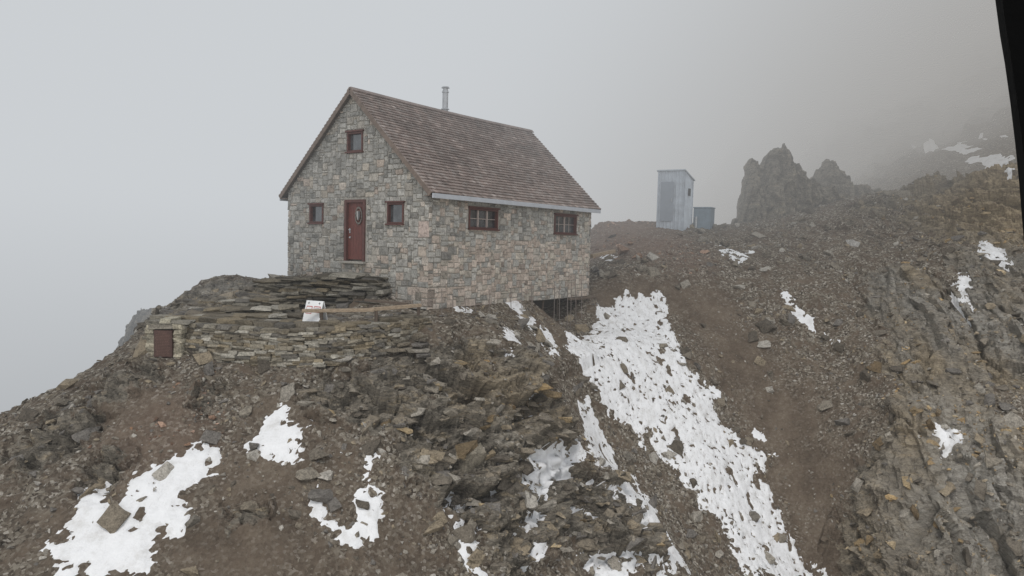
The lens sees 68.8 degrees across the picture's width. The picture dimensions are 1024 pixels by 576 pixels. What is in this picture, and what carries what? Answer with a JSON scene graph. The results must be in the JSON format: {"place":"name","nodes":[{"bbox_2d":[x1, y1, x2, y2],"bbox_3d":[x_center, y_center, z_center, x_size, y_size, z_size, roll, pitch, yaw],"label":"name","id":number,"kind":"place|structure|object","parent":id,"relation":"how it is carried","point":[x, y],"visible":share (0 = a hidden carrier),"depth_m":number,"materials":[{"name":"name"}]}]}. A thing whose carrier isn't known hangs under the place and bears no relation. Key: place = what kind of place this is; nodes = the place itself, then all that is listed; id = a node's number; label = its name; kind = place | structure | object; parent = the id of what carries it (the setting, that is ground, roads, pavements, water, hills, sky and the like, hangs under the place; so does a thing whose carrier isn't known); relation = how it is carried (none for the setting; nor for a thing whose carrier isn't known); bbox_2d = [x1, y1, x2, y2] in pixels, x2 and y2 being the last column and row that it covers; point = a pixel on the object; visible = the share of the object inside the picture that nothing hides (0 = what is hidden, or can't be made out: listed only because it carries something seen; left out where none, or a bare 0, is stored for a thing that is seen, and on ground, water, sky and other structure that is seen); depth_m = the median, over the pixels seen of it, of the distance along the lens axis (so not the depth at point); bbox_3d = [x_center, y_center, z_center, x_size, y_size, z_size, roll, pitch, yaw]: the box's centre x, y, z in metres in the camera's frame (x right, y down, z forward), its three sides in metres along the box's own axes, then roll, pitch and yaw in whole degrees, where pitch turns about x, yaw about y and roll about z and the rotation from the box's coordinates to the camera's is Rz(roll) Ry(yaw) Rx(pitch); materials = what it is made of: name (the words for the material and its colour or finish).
{"place":"outdoors","nodes":[
{"label":"outdoors","id":0,"kind":"place"},
{"bbox_2d":[300,311,431,357],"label":"terrace paving","id":1,"kind":"structure","parent":0,"point":[421,338],"depth_m":19.33,"materials":[{"name":"grey stone"}]},
{"bbox_2d":[302,300,327,320],"bbox_3d":[-5.006,0.701,19.037,0.525,0.750,0.500,3,4,24],"label":"sandwich board","id":2,"kind":"object","parent":1,"relation":"on","point":[310,304],"visible":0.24,"depth_m":18.95,"materials":[{"name":"white plastic"}]},
{"bbox_2d":[302,299,421,321],"bbox_3d":[-3.817,0.773,19.312,1.724,0.804,2.709,4,4,34],"label":"wooden rail","id":3,"kind":"object","parent":1,"relation":"on","point":[400,305],"visible":0.77,"depth_m":19.10,"materials":[{"name":"brown wood"}]},
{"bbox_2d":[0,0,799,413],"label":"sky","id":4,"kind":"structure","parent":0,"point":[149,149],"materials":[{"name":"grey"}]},
{"bbox_2d":[0,0,1023,575],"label":"mountain terrain","id":5,"kind":"structure","parent":0,"point":[868,92],"depth_m":22.87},
{"bbox_2d":[40,440,221,575],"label":"snow patch","id":6,"kind":"object","parent":5,"relation":"on","point":[121,549],"visible":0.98,"depth_m":14.13,"materials":[{"name":"white snow"}]},
{"bbox_2d":[117,308,151,347],"bbox_3d":[-15.396,2.927,31.268,4.000,4.361,4.463,1,4,0],"label":"rock pinnacle","id":7,"kind":"object","parent":5,"relation":"on","point":[141,315],"visible":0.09,"depth_m":30.49,"materials":[{"name":"grey stone"}]},
{"bbox_2d":[144,316,195,361],"bbox_3d":[-8.325,1.258,18.331,1.180,1.108,0.780,2,4,6],"label":"stone storage box","id":8,"kind":"object","parent":5,"relation":"on","point":[162,341],"visible":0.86,"depth_m":17.98,"materials":[{"name":"grey stone"}]},
{"bbox_2d":[185,514,200,527],"bbox_3d":[-6.085,4.484,14.307,0.345,0.248,0.283,-1,4,-34],"label":"boulder","id":9,"kind":"object","parent":5,"relation":"on","point":[192,520],"visible":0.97,"depth_m":14.21,"materials":[{"name":"grey stone"}]},
{"bbox_2d":[159,290,279,314],"bbox_3d":[-8.180,0.436,21.303,3.700,0.967,2.669,0,4,-18],"label":"rock ledge","id":10,"kind":"object","parent":5,"relation":"on","point":[190,306],"visible":0.3,"depth_m":20.89,"materials":[{"name":"grey stone"}]},
{"bbox_2d":[187,304,299,313],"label":"stone terrace","id":11,"kind":"structure","parent":10,"relation":"on","point":[285,308],"depth_m":20.33,"materials":[{"name":"grey stone"}]},
{"bbox_2d":[198,297,291,305],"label":"stone terrace","id":12,"kind":"structure","parent":5,"relation":"on","point":[256,301],"depth_m":21.03,"materials":[{"name":"grey stone"}]},
{"bbox_2d":[189,312,302,319],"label":"stone terrace","id":13,"kind":"structure","parent":5,"relation":"on","point":[281,316],"depth_m":19.68,"materials":[{"name":"grey stone"}]},
{"bbox_2d":[244,402,312,464],"bbox_3d":[-4.883,3.202,16.353,2.274,1.254,2.062,1,4,0],"label":"snow patch","id":14,"kind":"object","parent":5,"relation":"on","point":[273,436],"visible":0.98,"depth_m":15.99,"materials":[{"name":"white snow"}]},
{"bbox_2d":[266,319,302,321],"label":"stone terrace","id":15,"kind":"structure","parent":5,"relation":"on","point":[286,320],"depth_m":19.27,"materials":[{"name":"grey stone"}]},
{"bbox_2d":[141,314,431,368],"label":"retaining wall","id":16,"kind":"structure","parent":5,"relation":"on","point":[302,344],"depth_m":17.95,"materials":[{"name":"beige stone"}]},
{"bbox_2d":[253,272,391,308],"bbox_3d":[-5.528,0.037,22.636,4.453,1.091,2.348,2,4,15],"label":"rock ledge","id":17,"kind":"object","parent":5,"relation":"on","point":[343,287],"visible":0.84,"depth_m":21.68,"materials":[{"name":"grey stone"}]},
{"bbox_2d":[308,472,384,548],"bbox_3d":[-3.334,4.477,15.142,1.919,1.571,1.607,1,4,0],"label":"snow patch","id":18,"kind":"object","parent":5,"relation":"on","point":[371,516],"visible":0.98,"depth_m":14.85,"materials":[{"name":"white snow"}]},
{"bbox_2d":[364,453,379,470],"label":"snow patch","id":19,"kind":"object","parent":5,"relation":"on","point":[368,459],"visible":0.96,"depth_m":15.83,"materials":[{"name":"white snow"}]},
{"bbox_2d":[279,86,600,314],"bbox_3d":[-2.122,-2.749,26.396,6.771,8.485,9.565,4,4,36],"label":"stone hut","id":20,"kind":"object","parent":5,"relation":"on","point":[416,203],"visible":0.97,"depth_m":23.16,"materials":[{"name":"grey stone"}]},
{"bbox_2d":[307,203,323,223],"bbox_3d":[-6.175,-2.355,23.733,0.739,0.663,0.230,4,4,36],"label":"window","id":21,"kind":"structure","parent":20,"relation":"in","point":[316,210],"depth_m":23.77,"materials":[{"name":"red glass"}]},
{"bbox_2d":[339,199,366,263],"bbox_3d":[-4.769,-1.711,22.688,1.084,1.933,0.300,4,4,36],"label":"door","id":22,"kind":"structure","parent":20,"relation":"in","point":[354,210],"depth_m":22.74,"materials":[{"name":"paint"}]},
{"bbox_2d":[345,129,363,153],"bbox_3d":[-4.709,-4.411,22.575,0.768,0.681,0.230,4,4,36],"label":"window","id":23,"kind":"structure","parent":20,"relation":"in","point":[354,137],"depth_m":22.61,"materials":[{"name":"red glass"}]},
{"bbox_2d":[385,201,404,224],"bbox_3d":[-3.352,-2.169,21.681,0.743,0.695,0.230,4,4,36],"label":"window","id":24,"kind":"structure","parent":20,"relation":"in","point":[395,209],"depth_m":21.72,"materials":[{"name":"red glass"}]},
{"bbox_2d":[468,206,500,230],"bbox_3d":[-0.897,-2.124,22.941,0.230,0.705,1.520,4,4,36],"label":"window","id":25,"kind":"structure","parent":20,"relation":"in","point":[479,218],"depth_m":22.98,"materials":[{"name":"red glass"}]},
{"bbox_2d":[553,213,578,234],"bbox_3d":[1.884,-2.276,26.751,0.230,0.749,1.555,4,4,36],"label":"window","id":26,"kind":"structure","parent":20,"relation":"in","point":[564,224],"depth_m":26.76,"materials":[{"name":"red glass"}]},
{"bbox_2d":[443,492,487,575],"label":"snow patch","id":27,"kind":"object","parent":5,"relation":"on","point":[462,551],"visible":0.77,"depth_m":15.63,"materials":[{"name":"white snow"}]},
{"bbox_2d":[0,173,1023,575],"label":"rubble","id":28,"kind":"object","parent":5,"relation":"on","point":[114,517],"visible":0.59,"depth_m":20.49,"materials":[{"name":"brown stone"}]},
{"bbox_2d":[453,306,472,312],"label":"snow patch","id":29,"kind":"object","parent":28,"relation":"on","point":[457,309],"visible":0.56,"depth_m":22.01,"materials":[{"name":"white snow"}]},
{"bbox_2d":[590,250,615,257],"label":"timber beam","id":30,"kind":"structure","parent":28,"relation":"on","point":[598,254],"depth_m":30.21,"materials":[{"name":"brown wood"}]},
{"bbox_2d":[503,327,520,356],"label":"snow patch","id":31,"kind":"object","parent":5,"relation":"on","point":[509,335],"visible":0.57,"depth_m":20.87,"materials":[{"name":"white snow"}]},
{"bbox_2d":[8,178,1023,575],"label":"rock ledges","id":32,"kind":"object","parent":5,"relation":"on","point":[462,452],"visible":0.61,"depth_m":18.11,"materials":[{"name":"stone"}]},
{"bbox_2d":[455,443,486,473],"bbox_3d":[-0.917,3.887,16.881,0.607,0.667,0.696,5,5,44],"label":"boulder","id":33,"kind":"object","parent":32,"relation":"on","point":[476,457],"visible":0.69,"depth_m":16.67,"materials":[{"name":"grey stone"}]},
{"bbox_2d":[506,301,559,358],"bbox_3d":[0.264,1.582,23.881,1.792,2.293,4.363,-1,4,-33],"label":"snow patch","id":34,"kind":"object","parent":5,"relation":"on","point":[516,305],"visible":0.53,"depth_m":23.65,"materials":[{"name":"white snow"}]},
{"bbox_2d":[521,415,573,500],"bbox_3d":[0.862,4.229,18.759,2.153,3.106,3.213,2,4,9],"label":"snow patch","id":35,"kind":"object","parent":5,"relation":"on","point":[551,464],"visible":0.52,"depth_m":19.04,"materials":[{"name":"white snow"}]},
{"bbox_2d":[559,285,559,323],"bbox_3d":[1.633,0.708,25.791,0.022,1.645,0.131,4,4,36],"label":"metal stake","id":36,"kind":"object","parent":5,"relation":"on","point":[559,304],"visible":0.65,"depth_m":25.77,"materials":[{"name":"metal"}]},
{"bbox_2d":[490,490,644,575],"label":"snow patch","id":37,"kind":"object","parent":5,"relation":"on","point":[605,567],"visible":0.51,"depth_m":17.68,"materials":[{"name":"white snow"}]},
{"bbox_2d":[567,288,567,317],"bbox_3d":[1.930,0.789,26.106,0.022,1.583,0.065,4,4,36],"label":"metal stake","id":38,"kind":"object","parent":5,"relation":"on","point":[567,302],"visible":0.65,"depth_m":26.07,"materials":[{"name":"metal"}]},
{"bbox_2d":[575,276,575,308],"bbox_3d":[2.283,0.482,26.808,0.022,1.833,0.181,4,4,36],"label":"metal stake","id":39,"kind":"object","parent":5,"relation":"on","point":[575,292],"visible":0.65,"depth_m":26.75,"materials":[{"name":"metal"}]},
{"bbox_2d":[581,280,581,320],"bbox_3d":[2.522,0.498,27.087,0.022,1.581,0.098,4,4,36],"label":"metal stake","id":40,"kind":"object","parent":5,"relation":"on","point":[581,300],"visible":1,"depth_m":27.07,"materials":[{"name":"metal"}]},
{"bbox_2d":[600,254,617,260],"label":"snow patch","id":41,"kind":"object","parent":5,"relation":"on","point":[608,259],"visible":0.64,"depth_m":32.00,"materials":[{"name":"white snow"}]},
{"bbox_2d":[617,244,629,254],"bbox_3d":[4.765,-1.601,32.079,0.427,0.576,0.884,1,4,-7],"label":"boulder","id":42,"kind":"object","parent":5,"relation":"on","point":[621,249],"visible":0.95,"depth_m":31.89,"materials":[{"name":"stone"}]},
{"bbox_2d":[565,395,690,575],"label":"snow patch","id":43,"kind":"object","parent":5,"relation":"on","point":[577,451],"visible":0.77,"depth_m":20.25,"materials":[{"name":"white snow"}]},
{"bbox_2d":[656,169,694,230],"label":"outhouse","id":44,"kind":"structure","parent":5,"relation":"on","point":[675,189],"depth_m":35.41,"materials":[{"name":"white metal"}]},
{"bbox_2d":[660,182,673,220],"bbox_3d":[7.327,-4.098,35.483,0.630,1.860,0.058,4,4,34],"label":"door","id":45,"kind":"structure","parent":44,"relation":"in","point":[666,200],"depth_m":35.47,"materials":[{"name":"grey metal"}]},
{"bbox_2d":[563,289,827,575],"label":"snow patch","id":46,"kind":"object","parent":5,"relation":"on","point":[649,412],"visible":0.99,"depth_m":23.65,"materials":[{"name":"white snow"}]},
{"bbox_2d":[693,207,715,229],"bbox_3d":[9.268,-3.343,36.188,0.880,1.120,0.880,4,4,31],"label":"storage bin","id":47,"kind":"object","parent":5,"relation":"on","point":[703,217],"visible":0.94,"depth_m":35.94,"materials":[{"name":"metal"}]},
{"bbox_2d":[709,385,720,398],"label":"snow patch","id":48,"kind":"object","parent":5,"relation":"on","point":[717,393],"visible":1,"depth_m":25.48,"materials":[{"name":"white snow"}]},
{"bbox_2d":[716,245,747,263],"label":"snow patch","id":49,"kind":"object","parent":5,"relation":"on","point":[737,254],"visible":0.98,"depth_m":31.78,"materials":[{"name":"white snow"}]},
{"bbox_2d":[749,511,760,522],"bbox_3d":[7.228,6.863,22.427,0.478,0.422,0.307,3,4,21],"label":"boulder","id":50,"kind":"object","parent":5,"relation":"on","point":[755,516],"visible":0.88,"depth_m":22.28,"materials":[{"name":"grey stone"}]},
{"bbox_2d":[752,428,766,441],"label":"snow patch","id":51,"kind":"object","parent":5,"relation":"on","point":[758,435],"visible":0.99,"depth_m":24.76,"materials":[{"name":"white snow"}]},
{"bbox_2d":[731,143,849,223],"bbox_3d":[15.194,-4.603,38.948,7.950,5.763,4.767,1,4,0],"label":"rock pinnacle","id":52,"kind":"object","parent":5,"relation":"on","point":[776,182],"visible":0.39,"depth_m":38.00,"materials":[{"name":"grey stone"}]},
{"bbox_2d":[780,291,815,332],"bbox_3d":[10.809,0.898,28.466,1.029,1.817,2.693,0,4,-17],"label":"snow patch","id":53,"kind":"object","parent":5,"relation":"on","point":[807,320],"visible":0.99,"depth_m":28.16,"materials":[{"name":"white snow"}]},
{"bbox_2d":[810,159,881,196],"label":"rock pinnacle","id":54,"kind":"object","parent":5,"relation":"on","point":[828,172],"visible":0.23,"depth_m":40.34,"materials":[{"name":"grey stone"}]},
{"bbox_2d":[845,239,860,246],"bbox_3d":[14.727,-1.845,32.415,0.505,0.550,0.731,1,4,0],"label":"boulder","id":55,"kind":"object","parent":5,"relation":"on","point":[853,242],"visible":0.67,"depth_m":32.27,"materials":[{"name":"grey stone"}]},
{"bbox_2d":[912,138,938,152],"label":"snow patch","id":56,"kind":"object","parent":5,"relation":"on","point":[930,145],"visible":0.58,"depth_m":52.04,"materials":[{"name":"white snow"}]},
{"bbox_2d":[932,423,963,458],"bbox_3d":[12.697,4.402,21.755,1.126,1.188,1.554,4,4,32],"label":"snow patch","id":57,"kind":"object","parent":5,"relation":"on","point":[942,434],"visible":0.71,"depth_m":21.70,"materials":[{"name":"white snow"}]},
{"bbox_2d":[950,272,974,326],"bbox_3d":[16.564,0.357,27.139,1.510,2.289,2.620,1,4,0],"label":"snow patch","id":58,"kind":"object","parent":5,"relation":"on","point":[965,280],"visible":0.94,"depth_m":27.38,"materials":[{"name":"white snow"}]},
{"bbox_2d":[942,141,1014,179],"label":"snow patch","id":59,"kind":"object","parent":5,"relation":"on","point":[989,161],"visible":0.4,"depth_m":42.78,"materials":[{"name":"white snow"}]},
{"bbox_2d":[978,133,1007,139],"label":"snow patch","id":60,"kind":"object","parent":5,"relation":"on","point":[981,135],"visible":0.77,"depth_m":48.14,"materials":[{"name":"white snow"}]},
{"bbox_2d":[977,241,1013,271],"bbox_3d":[19.076,-1.447,29.911,1.710,1.601,4.848,3,4,22],"label":"snow patch","id":61,"kind":"object","parent":5,"relation":"on","point":[991,249],"visible":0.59,"depth_m":29.74,"materials":[{"name":"white snow"}]},
{"bbox_2d":[995,0,1023,236],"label":"window pillar","id":62,"kind":"structure","parent":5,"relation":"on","point":[1010,14],"depth_m":0.59,"materials":[{"name":"black metal"}]}
]}

